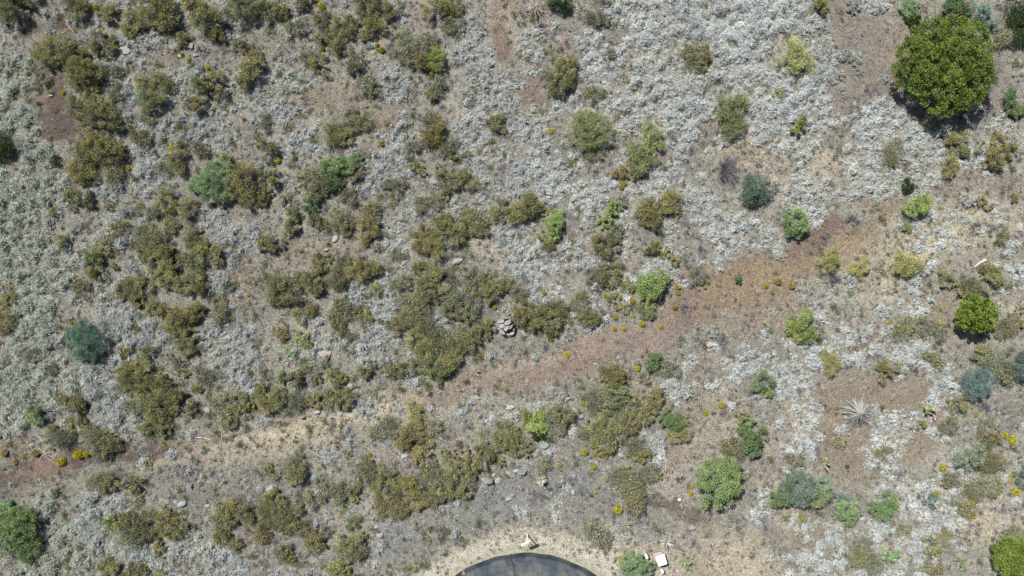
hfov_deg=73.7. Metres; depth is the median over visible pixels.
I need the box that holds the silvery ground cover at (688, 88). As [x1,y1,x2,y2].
[0,0,1023,575]
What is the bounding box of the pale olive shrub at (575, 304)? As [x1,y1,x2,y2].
[567,290,591,313]
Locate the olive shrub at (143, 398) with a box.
[135,387,165,408]
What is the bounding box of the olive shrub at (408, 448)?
[398,435,412,451]
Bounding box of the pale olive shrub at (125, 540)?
[112,513,144,553]
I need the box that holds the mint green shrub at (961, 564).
[952,557,967,570]
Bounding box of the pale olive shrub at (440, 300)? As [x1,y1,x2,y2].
[432,293,451,309]
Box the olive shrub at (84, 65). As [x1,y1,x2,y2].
[62,53,102,92]
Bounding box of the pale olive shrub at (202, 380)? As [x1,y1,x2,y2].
[188,363,213,386]
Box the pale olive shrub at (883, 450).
[875,442,893,459]
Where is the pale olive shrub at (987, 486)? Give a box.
[969,473,1002,497]
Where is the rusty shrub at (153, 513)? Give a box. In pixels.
[139,508,157,525]
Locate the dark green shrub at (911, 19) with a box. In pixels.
[904,13,921,25]
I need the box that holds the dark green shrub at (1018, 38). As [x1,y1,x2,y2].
[1010,25,1023,47]
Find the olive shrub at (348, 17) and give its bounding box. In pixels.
[341,14,358,29]
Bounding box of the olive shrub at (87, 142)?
[80,127,109,159]
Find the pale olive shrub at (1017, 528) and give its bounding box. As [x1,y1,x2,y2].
[1007,522,1023,540]
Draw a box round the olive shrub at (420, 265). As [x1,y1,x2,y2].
[411,258,429,275]
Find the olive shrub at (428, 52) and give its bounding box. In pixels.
[415,49,436,70]
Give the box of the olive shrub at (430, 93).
[423,85,438,101]
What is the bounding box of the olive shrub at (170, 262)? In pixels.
[164,258,182,271]
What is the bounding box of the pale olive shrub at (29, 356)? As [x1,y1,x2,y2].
[16,344,37,361]
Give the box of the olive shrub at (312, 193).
[306,175,327,201]
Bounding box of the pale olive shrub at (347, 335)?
[338,329,359,343]
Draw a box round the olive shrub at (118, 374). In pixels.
[116,362,138,387]
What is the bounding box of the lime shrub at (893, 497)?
[886,494,899,508]
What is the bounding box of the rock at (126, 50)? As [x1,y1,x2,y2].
[119,47,131,54]
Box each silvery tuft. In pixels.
[501,306,514,318]
[545,387,557,396]
[557,393,567,403]
[647,441,661,455]
[653,430,666,446]
[666,360,677,369]
[678,383,692,398]
[706,326,718,338]
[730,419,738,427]
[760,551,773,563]
[768,307,778,316]
[778,242,787,252]
[795,552,805,566]
[797,292,805,302]
[803,450,812,457]
[810,51,821,60]
[813,64,823,79]
[820,44,832,58]
[828,76,838,84]
[836,70,845,79]
[841,47,853,62]
[842,273,853,285]
[846,0,861,14]
[850,52,861,65]
[857,68,863,76]
[859,324,872,336]
[870,403,880,414]
[871,0,884,14]
[877,305,891,318]
[879,74,889,82]
[913,415,921,429]
[961,193,976,207]
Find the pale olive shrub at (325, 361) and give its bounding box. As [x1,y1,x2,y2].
[318,355,330,367]
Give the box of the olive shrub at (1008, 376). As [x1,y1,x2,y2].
[991,356,1015,384]
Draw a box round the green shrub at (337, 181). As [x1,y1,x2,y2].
[322,175,344,191]
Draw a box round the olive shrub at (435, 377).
[429,368,444,383]
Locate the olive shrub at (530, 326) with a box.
[526,318,547,332]
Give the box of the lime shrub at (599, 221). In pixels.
[595,215,609,229]
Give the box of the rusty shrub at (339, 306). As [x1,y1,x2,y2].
[330,296,348,316]
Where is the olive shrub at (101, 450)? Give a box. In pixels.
[87,436,117,460]
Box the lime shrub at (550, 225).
[544,207,564,234]
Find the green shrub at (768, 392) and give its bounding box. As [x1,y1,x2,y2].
[760,388,773,397]
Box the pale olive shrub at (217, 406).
[205,396,227,418]
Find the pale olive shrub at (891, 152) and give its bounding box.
[876,141,907,165]
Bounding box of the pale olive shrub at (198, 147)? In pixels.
[188,141,208,158]
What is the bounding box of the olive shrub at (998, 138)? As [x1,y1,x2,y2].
[989,129,1005,146]
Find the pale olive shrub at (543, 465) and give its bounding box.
[535,453,552,476]
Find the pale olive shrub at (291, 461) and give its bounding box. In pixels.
[277,454,310,477]
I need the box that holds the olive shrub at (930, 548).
[922,534,943,554]
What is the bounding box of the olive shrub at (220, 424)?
[216,408,237,429]
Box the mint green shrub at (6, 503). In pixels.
[0,497,12,521]
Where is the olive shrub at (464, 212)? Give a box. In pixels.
[457,207,472,222]
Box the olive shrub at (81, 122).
[74,112,90,132]
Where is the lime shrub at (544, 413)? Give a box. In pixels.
[540,409,549,427]
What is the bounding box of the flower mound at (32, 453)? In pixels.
[30,449,38,456]
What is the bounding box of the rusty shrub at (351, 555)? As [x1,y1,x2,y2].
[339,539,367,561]
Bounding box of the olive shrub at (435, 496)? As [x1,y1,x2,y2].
[427,490,447,505]
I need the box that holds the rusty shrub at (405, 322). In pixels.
[392,305,416,328]
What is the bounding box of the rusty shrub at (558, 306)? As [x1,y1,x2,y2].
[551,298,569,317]
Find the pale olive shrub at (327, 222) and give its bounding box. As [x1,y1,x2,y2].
[313,217,336,234]
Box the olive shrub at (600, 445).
[586,427,616,453]
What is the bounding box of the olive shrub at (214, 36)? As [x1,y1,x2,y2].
[206,21,225,41]
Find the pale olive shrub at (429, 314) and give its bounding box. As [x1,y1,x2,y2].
[405,309,432,327]
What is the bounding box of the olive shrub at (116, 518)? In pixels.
[109,514,124,533]
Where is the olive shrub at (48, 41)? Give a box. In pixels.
[34,33,73,65]
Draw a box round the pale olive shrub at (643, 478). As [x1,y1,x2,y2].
[633,470,651,484]
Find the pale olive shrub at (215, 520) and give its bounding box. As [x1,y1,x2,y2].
[206,507,234,526]
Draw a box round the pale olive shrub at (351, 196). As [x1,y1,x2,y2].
[338,187,358,207]
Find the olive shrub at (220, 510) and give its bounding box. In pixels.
[211,497,236,520]
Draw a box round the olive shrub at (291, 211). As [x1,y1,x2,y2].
[285,204,298,221]
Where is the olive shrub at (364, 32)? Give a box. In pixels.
[358,15,386,39]
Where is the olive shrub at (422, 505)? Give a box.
[411,495,426,512]
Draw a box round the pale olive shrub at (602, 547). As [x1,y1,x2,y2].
[593,532,613,550]
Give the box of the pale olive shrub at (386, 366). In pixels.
[378,359,396,373]
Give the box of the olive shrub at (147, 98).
[133,85,166,110]
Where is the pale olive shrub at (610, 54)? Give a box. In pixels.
[601,46,616,59]
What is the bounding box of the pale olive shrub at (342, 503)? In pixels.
[334,492,346,508]
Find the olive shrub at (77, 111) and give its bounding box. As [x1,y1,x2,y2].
[63,91,99,122]
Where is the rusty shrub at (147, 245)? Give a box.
[136,219,163,252]
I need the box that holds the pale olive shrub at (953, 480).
[940,471,962,489]
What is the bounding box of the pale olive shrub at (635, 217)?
[631,211,653,223]
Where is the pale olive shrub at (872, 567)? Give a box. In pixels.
[859,548,884,575]
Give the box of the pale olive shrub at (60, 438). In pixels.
[42,426,74,452]
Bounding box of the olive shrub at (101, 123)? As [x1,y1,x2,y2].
[85,100,120,130]
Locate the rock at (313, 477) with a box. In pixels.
[310,475,318,480]
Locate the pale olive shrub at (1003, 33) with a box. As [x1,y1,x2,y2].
[991,21,1015,50]
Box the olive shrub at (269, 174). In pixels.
[257,167,278,187]
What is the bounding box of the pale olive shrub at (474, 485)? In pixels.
[463,477,476,492]
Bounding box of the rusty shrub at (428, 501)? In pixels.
[416,480,439,509]
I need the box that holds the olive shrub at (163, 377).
[152,371,171,387]
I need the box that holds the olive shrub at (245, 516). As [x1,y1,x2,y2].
[232,502,254,526]
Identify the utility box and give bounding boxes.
[654,552,666,566]
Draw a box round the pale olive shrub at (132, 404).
[121,400,141,413]
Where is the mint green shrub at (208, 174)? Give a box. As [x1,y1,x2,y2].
[194,162,229,204]
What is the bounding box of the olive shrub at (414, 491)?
[396,485,421,509]
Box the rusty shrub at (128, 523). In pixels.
[118,513,147,541]
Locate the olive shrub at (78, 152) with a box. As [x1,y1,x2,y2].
[72,140,96,170]
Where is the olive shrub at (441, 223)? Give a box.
[431,213,466,244]
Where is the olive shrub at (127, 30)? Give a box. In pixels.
[119,20,137,39]
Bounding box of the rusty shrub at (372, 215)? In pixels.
[364,212,380,229]
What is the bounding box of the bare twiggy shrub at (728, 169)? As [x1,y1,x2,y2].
[715,153,738,187]
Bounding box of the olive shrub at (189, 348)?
[171,333,203,357]
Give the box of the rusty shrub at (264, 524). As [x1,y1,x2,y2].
[259,514,275,530]
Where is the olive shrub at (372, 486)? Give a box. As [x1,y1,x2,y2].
[363,474,382,490]
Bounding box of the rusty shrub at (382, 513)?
[374,497,390,519]
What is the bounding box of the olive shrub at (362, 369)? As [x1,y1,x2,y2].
[356,359,375,379]
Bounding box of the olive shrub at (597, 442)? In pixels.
[584,428,606,448]
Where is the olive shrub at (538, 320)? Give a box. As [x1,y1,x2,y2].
[522,306,551,328]
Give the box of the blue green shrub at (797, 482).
[783,465,805,490]
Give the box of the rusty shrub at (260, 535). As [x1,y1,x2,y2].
[252,521,272,545]
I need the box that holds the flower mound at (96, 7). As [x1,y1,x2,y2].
[92,4,99,10]
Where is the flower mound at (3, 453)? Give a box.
[0,449,9,456]
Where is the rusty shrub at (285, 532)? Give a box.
[275,524,291,537]
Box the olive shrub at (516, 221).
[507,201,530,225]
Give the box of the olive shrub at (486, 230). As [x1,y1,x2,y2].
[469,217,490,237]
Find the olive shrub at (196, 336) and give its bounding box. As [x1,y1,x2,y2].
[181,325,198,347]
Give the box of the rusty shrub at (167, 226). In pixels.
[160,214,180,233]
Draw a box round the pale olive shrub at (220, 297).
[209,292,228,315]
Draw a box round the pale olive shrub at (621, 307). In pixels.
[613,302,629,313]
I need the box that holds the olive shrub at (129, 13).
[121,7,153,33]
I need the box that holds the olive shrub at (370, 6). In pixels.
[351,0,382,19]
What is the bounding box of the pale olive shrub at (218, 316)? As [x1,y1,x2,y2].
[210,305,229,328]
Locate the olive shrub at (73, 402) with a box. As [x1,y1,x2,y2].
[54,391,85,421]
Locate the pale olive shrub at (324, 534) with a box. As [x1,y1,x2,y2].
[319,525,334,537]
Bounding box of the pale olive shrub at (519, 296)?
[510,285,526,300]
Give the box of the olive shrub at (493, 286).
[486,277,501,295]
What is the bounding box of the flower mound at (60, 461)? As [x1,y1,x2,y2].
[56,457,66,465]
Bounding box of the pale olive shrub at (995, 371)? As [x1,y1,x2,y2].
[979,348,1006,379]
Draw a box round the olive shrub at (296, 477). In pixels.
[284,461,305,485]
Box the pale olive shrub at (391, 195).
[385,190,401,203]
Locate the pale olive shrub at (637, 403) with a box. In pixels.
[630,398,650,417]
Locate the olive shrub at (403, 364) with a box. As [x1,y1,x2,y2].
[387,360,408,375]
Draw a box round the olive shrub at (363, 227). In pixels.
[356,214,387,236]
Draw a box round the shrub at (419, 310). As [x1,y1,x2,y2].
[392,288,431,321]
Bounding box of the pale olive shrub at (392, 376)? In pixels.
[386,365,403,379]
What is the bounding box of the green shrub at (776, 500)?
[768,481,798,508]
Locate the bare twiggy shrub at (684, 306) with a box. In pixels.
[680,302,689,311]
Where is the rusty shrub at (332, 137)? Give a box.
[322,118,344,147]
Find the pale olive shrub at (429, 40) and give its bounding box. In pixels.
[422,33,437,52]
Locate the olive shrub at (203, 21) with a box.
[188,5,231,34]
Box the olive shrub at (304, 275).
[294,268,323,295]
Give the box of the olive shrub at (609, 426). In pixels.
[592,409,623,436]
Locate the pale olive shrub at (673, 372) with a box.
[662,360,681,378]
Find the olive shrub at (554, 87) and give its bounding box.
[546,72,575,96]
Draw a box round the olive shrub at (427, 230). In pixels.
[418,222,435,240]
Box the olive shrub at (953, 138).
[944,130,969,156]
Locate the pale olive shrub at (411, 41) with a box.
[397,30,425,67]
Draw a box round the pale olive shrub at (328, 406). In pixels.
[323,393,337,411]
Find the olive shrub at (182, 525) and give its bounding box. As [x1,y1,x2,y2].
[160,513,188,535]
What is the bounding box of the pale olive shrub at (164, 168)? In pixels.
[154,156,176,176]
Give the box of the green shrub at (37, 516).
[20,512,39,526]
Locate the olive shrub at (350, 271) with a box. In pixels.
[342,262,366,284]
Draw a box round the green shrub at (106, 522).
[101,516,114,530]
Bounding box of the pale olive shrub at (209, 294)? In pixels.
[203,288,216,304]
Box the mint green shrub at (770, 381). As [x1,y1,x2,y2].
[750,370,776,392]
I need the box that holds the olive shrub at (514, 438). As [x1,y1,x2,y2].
[503,431,527,451]
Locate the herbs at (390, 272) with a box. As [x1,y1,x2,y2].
[0,0,1023,575]
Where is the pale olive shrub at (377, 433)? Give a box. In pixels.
[367,429,383,441]
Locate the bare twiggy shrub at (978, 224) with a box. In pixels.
[969,220,982,234]
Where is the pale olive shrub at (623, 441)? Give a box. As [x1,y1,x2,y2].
[618,430,636,444]
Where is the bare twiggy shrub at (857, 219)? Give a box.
[845,213,860,224]
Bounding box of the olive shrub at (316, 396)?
[304,390,324,408]
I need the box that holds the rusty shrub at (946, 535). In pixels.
[935,526,954,541]
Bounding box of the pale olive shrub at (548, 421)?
[543,405,566,437]
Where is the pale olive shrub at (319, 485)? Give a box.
[313,476,324,489]
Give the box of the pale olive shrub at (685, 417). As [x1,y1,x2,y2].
[678,414,691,426]
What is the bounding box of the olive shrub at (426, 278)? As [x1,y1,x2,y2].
[412,263,442,301]
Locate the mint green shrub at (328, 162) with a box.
[314,155,340,178]
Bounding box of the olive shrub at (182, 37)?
[174,31,190,47]
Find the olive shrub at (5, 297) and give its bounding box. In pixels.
[0,283,15,303]
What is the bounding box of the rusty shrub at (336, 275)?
[329,262,355,285]
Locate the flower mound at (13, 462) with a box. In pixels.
[11,459,17,465]
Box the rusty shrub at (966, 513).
[958,501,977,520]
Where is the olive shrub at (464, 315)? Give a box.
[458,307,476,325]
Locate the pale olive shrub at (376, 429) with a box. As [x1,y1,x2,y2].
[368,419,388,438]
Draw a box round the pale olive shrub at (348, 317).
[343,299,358,322]
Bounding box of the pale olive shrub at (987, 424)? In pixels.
[976,415,996,434]
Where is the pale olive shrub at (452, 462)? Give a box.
[445,455,464,476]
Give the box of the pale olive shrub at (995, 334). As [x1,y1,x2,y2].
[987,324,1002,338]
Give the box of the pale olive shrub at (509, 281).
[500,274,518,293]
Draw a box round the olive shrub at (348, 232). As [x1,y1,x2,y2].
[332,216,352,235]
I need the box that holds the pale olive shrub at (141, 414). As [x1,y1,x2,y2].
[130,399,145,420]
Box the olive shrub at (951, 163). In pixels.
[940,148,959,178]
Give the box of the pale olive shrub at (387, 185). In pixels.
[380,177,394,189]
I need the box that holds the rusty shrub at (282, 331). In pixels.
[272,325,288,342]
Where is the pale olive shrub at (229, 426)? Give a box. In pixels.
[218,414,238,431]
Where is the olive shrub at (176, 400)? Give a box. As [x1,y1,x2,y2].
[162,388,194,414]
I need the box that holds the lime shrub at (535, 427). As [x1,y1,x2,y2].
[523,407,548,435]
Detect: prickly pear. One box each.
[823,458,829,470]
[923,406,936,417]
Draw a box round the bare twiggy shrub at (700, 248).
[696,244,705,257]
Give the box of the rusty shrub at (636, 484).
[616,473,645,510]
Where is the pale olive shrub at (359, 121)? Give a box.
[348,113,371,130]
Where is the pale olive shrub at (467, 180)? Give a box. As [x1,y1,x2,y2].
[462,175,484,192]
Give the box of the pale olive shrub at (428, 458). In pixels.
[418,452,438,469]
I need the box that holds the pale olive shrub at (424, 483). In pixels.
[414,470,432,489]
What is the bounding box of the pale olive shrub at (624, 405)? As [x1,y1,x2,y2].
[615,394,634,414]
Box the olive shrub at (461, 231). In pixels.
[443,221,467,245]
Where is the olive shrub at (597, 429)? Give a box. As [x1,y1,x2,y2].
[589,410,606,441]
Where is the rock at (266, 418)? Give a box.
[261,414,272,420]
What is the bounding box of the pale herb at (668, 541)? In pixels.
[660,534,674,550]
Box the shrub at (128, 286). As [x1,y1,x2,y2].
[119,268,145,299]
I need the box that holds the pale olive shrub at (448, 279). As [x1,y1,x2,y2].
[441,268,458,289]
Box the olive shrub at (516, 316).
[509,305,534,326]
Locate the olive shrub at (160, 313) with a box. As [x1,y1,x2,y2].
[152,303,170,317]
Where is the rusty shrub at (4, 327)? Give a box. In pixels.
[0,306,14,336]
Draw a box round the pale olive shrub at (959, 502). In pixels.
[949,499,970,512]
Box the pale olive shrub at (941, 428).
[937,416,958,436]
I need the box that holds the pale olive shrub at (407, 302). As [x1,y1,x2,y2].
[402,293,415,306]
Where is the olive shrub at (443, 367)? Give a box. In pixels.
[432,352,458,383]
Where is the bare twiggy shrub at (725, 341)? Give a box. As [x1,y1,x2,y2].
[719,337,727,344]
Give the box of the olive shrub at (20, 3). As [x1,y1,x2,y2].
[11,0,38,19]
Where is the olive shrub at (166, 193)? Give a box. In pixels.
[153,184,178,214]
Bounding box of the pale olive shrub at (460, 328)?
[448,322,471,341]
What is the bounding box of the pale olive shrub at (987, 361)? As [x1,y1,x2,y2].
[975,342,1001,373]
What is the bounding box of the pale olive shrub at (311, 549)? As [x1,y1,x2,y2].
[300,539,321,553]
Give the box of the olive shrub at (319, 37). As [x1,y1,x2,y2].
[313,23,329,43]
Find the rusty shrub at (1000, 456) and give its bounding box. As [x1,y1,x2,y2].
[991,453,1003,464]
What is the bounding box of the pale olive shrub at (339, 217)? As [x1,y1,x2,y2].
[329,207,356,230]
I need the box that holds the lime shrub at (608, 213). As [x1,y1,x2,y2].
[601,198,617,222]
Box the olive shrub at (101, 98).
[80,93,113,116]
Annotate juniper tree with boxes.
[890,13,999,118]
[954,293,998,333]
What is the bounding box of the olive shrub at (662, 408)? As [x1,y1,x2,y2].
[643,395,671,416]
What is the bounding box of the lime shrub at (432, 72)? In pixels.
[430,69,442,77]
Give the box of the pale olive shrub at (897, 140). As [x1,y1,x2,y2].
[887,137,904,149]
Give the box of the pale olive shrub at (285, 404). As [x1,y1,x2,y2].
[276,391,292,416]
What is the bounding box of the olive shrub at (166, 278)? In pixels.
[159,268,181,285]
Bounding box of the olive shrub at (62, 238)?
[54,233,69,249]
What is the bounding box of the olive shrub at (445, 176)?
[432,166,462,194]
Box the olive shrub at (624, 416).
[613,409,637,434]
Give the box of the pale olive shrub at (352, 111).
[346,108,358,118]
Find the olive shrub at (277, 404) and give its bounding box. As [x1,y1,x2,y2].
[267,385,288,413]
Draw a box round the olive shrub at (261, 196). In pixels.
[254,188,269,205]
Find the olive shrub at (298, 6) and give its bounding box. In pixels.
[293,0,307,12]
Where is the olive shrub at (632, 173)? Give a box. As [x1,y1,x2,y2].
[628,161,641,179]
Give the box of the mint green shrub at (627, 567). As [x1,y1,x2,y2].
[617,549,652,575]
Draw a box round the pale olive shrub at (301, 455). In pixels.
[289,448,309,467]
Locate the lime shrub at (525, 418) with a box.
[520,408,532,427]
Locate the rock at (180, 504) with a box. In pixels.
[177,501,186,507]
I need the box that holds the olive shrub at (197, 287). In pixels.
[183,269,209,295]
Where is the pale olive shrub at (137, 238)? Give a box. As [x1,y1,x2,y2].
[131,225,147,244]
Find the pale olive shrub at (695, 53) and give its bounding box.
[680,40,709,73]
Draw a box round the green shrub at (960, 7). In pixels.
[937,0,969,20]
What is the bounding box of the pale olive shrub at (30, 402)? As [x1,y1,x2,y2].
[29,396,41,411]
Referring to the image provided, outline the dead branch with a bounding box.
[974,259,986,267]
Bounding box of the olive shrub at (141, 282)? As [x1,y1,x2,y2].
[130,276,153,299]
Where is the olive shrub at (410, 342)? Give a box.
[403,329,429,353]
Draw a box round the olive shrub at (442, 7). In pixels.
[423,0,450,20]
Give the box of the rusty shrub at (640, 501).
[634,498,647,511]
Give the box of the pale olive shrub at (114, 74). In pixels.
[107,64,124,77]
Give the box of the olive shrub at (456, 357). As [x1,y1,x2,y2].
[441,345,462,367]
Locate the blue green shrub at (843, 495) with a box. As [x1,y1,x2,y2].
[835,493,852,512]
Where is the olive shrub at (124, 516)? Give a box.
[117,511,137,527]
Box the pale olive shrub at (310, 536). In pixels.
[300,526,319,542]
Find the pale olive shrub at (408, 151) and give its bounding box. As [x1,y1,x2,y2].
[403,136,421,160]
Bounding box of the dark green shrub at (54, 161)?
[48,154,58,166]
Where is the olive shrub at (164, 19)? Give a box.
[149,0,180,31]
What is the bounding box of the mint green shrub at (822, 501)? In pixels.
[803,484,834,508]
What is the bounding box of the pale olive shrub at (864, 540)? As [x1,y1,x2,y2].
[852,535,871,558]
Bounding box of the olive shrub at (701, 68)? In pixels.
[694,58,707,73]
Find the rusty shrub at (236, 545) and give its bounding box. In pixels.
[225,536,244,551]
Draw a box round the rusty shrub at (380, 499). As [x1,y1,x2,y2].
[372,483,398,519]
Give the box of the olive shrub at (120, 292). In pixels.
[114,280,128,300]
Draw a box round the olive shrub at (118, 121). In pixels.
[112,115,131,131]
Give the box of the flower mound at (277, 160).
[273,157,280,163]
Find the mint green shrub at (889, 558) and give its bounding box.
[879,546,899,561]
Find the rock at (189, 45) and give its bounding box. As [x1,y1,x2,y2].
[185,42,193,48]
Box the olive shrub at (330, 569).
[323,558,345,575]
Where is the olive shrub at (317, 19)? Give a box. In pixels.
[311,8,328,28]
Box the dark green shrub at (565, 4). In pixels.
[546,0,572,13]
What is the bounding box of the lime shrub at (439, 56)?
[425,45,444,71]
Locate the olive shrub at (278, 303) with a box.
[265,283,289,306]
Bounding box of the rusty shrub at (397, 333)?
[393,325,406,337]
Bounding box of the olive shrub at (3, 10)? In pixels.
[0,0,23,23]
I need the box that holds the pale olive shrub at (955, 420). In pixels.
[949,410,961,427]
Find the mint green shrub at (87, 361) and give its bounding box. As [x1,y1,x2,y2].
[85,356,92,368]
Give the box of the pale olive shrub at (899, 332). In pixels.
[888,314,917,343]
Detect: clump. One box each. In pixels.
[37,446,49,462]
[274,308,284,321]
[324,438,340,449]
[468,383,479,392]
[469,367,480,379]
[536,476,545,485]
[620,520,631,533]
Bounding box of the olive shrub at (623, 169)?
[609,164,629,179]
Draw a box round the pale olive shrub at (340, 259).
[332,253,347,266]
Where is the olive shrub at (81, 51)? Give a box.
[62,33,87,67]
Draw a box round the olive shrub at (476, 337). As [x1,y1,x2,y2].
[464,325,480,343]
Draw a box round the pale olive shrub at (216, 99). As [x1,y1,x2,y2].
[214,89,227,102]
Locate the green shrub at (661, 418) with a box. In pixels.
[656,409,671,425]
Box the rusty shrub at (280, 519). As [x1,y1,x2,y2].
[271,503,298,536]
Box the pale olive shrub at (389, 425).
[377,412,400,441]
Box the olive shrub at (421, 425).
[412,414,426,431]
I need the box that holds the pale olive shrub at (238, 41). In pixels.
[229,37,246,52]
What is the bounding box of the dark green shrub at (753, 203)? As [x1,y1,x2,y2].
[746,196,763,208]
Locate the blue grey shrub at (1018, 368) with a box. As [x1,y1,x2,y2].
[1003,347,1023,380]
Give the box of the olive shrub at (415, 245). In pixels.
[409,231,438,255]
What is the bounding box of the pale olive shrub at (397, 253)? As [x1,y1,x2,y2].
[388,249,410,263]
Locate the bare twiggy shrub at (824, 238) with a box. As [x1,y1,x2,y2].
[820,233,828,245]
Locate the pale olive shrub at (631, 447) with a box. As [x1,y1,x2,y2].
[623,433,650,462]
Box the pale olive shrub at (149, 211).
[142,204,168,220]
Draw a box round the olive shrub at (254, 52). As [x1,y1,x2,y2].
[242,50,262,64]
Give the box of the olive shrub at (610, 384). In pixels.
[603,367,626,395]
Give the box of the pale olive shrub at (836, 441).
[832,430,844,447]
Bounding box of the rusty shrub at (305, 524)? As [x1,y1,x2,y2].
[295,518,311,538]
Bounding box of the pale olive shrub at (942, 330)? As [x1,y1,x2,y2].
[937,323,949,341]
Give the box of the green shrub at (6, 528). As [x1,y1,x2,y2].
[0,503,37,544]
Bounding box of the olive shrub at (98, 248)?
[92,240,111,256]
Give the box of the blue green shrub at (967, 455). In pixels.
[954,438,988,474]
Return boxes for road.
[455,552,596,575]
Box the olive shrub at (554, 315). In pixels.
[535,304,564,334]
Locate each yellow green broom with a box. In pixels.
[293,329,308,349]
[344,516,359,530]
[356,308,373,322]
[366,281,383,295]
[406,398,424,425]
[567,107,615,149]
[614,550,640,571]
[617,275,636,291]
[625,140,659,177]
[636,304,655,319]
[637,115,665,155]
[639,286,658,311]
[715,91,752,133]
[719,115,749,142]
[770,88,783,97]
[774,36,816,75]
[784,319,808,344]
[796,511,807,523]
[807,0,830,15]
[814,245,841,271]
[819,348,844,377]
[846,255,871,279]
[889,247,927,278]
[901,220,912,232]
[915,420,927,429]
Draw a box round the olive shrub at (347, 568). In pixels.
[332,558,350,575]
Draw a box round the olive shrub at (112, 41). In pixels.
[103,33,117,53]
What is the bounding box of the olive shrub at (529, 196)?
[511,189,538,221]
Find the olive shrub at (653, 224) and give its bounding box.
[642,205,663,232]
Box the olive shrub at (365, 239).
[358,219,381,249]
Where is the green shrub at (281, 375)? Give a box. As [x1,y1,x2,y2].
[275,370,287,384]
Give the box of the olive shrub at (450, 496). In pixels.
[440,480,454,502]
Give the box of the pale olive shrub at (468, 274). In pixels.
[459,266,485,288]
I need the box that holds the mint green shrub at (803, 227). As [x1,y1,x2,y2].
[780,204,809,232]
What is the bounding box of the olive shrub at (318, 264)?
[310,257,327,273]
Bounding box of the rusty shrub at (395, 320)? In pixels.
[391,313,409,327]
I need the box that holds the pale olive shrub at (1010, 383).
[1001,374,1014,386]
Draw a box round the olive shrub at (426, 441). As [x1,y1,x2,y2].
[409,436,434,467]
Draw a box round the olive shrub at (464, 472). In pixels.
[445,460,476,482]
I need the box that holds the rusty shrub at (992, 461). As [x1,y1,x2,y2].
[974,451,1004,474]
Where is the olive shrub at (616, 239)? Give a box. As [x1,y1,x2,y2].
[601,232,622,251]
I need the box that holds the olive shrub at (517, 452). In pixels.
[509,434,534,458]
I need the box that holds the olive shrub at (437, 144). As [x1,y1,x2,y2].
[428,131,443,148]
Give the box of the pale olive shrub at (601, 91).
[585,85,607,103]
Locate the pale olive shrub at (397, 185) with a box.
[390,177,408,193]
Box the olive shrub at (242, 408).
[230,402,250,420]
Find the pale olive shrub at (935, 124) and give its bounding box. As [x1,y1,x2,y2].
[922,114,940,130]
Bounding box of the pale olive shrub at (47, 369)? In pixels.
[43,360,58,375]
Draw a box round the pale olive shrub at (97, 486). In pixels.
[83,469,116,495]
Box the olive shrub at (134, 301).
[126,293,146,307]
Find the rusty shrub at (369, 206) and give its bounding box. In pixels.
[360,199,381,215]
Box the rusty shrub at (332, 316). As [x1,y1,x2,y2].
[326,309,341,325]
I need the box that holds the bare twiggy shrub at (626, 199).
[617,195,628,203]
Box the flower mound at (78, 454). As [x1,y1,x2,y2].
[72,449,83,458]
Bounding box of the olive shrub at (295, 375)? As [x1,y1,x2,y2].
[286,368,303,389]
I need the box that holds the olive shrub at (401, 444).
[392,422,423,450]
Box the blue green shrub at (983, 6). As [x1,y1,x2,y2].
[969,1,991,18]
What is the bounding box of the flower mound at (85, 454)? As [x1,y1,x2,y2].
[83,450,89,457]
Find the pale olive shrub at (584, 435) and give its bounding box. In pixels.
[575,426,593,441]
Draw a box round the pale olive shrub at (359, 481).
[353,472,362,483]
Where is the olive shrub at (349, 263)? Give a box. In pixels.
[347,255,356,272]
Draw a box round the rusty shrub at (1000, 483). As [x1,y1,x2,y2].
[993,475,1004,492]
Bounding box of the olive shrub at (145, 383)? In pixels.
[131,364,160,390]
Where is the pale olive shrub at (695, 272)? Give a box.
[687,266,709,284]
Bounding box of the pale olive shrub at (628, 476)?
[611,464,640,496]
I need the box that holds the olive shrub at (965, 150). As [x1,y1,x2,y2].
[954,144,971,157]
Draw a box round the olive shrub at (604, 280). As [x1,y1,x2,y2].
[594,262,621,286]
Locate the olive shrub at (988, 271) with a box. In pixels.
[983,261,1001,278]
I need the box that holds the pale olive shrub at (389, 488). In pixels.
[381,476,407,500]
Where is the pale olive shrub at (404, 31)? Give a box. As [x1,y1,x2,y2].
[396,28,409,48]
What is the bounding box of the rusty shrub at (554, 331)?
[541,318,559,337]
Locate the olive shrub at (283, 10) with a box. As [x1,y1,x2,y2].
[270,2,288,19]
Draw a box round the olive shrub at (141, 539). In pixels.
[130,520,155,542]
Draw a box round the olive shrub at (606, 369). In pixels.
[596,362,624,383]
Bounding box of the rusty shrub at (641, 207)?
[632,196,663,223]
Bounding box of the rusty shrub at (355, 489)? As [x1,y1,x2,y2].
[348,483,362,497]
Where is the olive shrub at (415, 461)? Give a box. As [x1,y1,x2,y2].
[410,445,426,464]
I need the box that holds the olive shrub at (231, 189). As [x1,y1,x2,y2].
[219,175,241,202]
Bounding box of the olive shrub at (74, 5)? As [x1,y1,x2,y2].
[62,0,87,20]
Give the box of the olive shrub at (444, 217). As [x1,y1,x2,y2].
[431,210,452,230]
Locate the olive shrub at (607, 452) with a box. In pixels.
[599,441,618,459]
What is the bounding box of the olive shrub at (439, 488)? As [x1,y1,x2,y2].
[430,471,454,499]
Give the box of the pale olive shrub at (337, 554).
[332,542,346,560]
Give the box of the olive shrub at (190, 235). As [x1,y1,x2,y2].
[182,225,207,251]
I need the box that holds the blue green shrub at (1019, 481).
[1012,466,1023,488]
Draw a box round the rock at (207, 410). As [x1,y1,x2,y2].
[204,407,210,413]
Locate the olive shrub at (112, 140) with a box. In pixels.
[106,135,122,155]
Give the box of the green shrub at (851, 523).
[844,513,859,526]

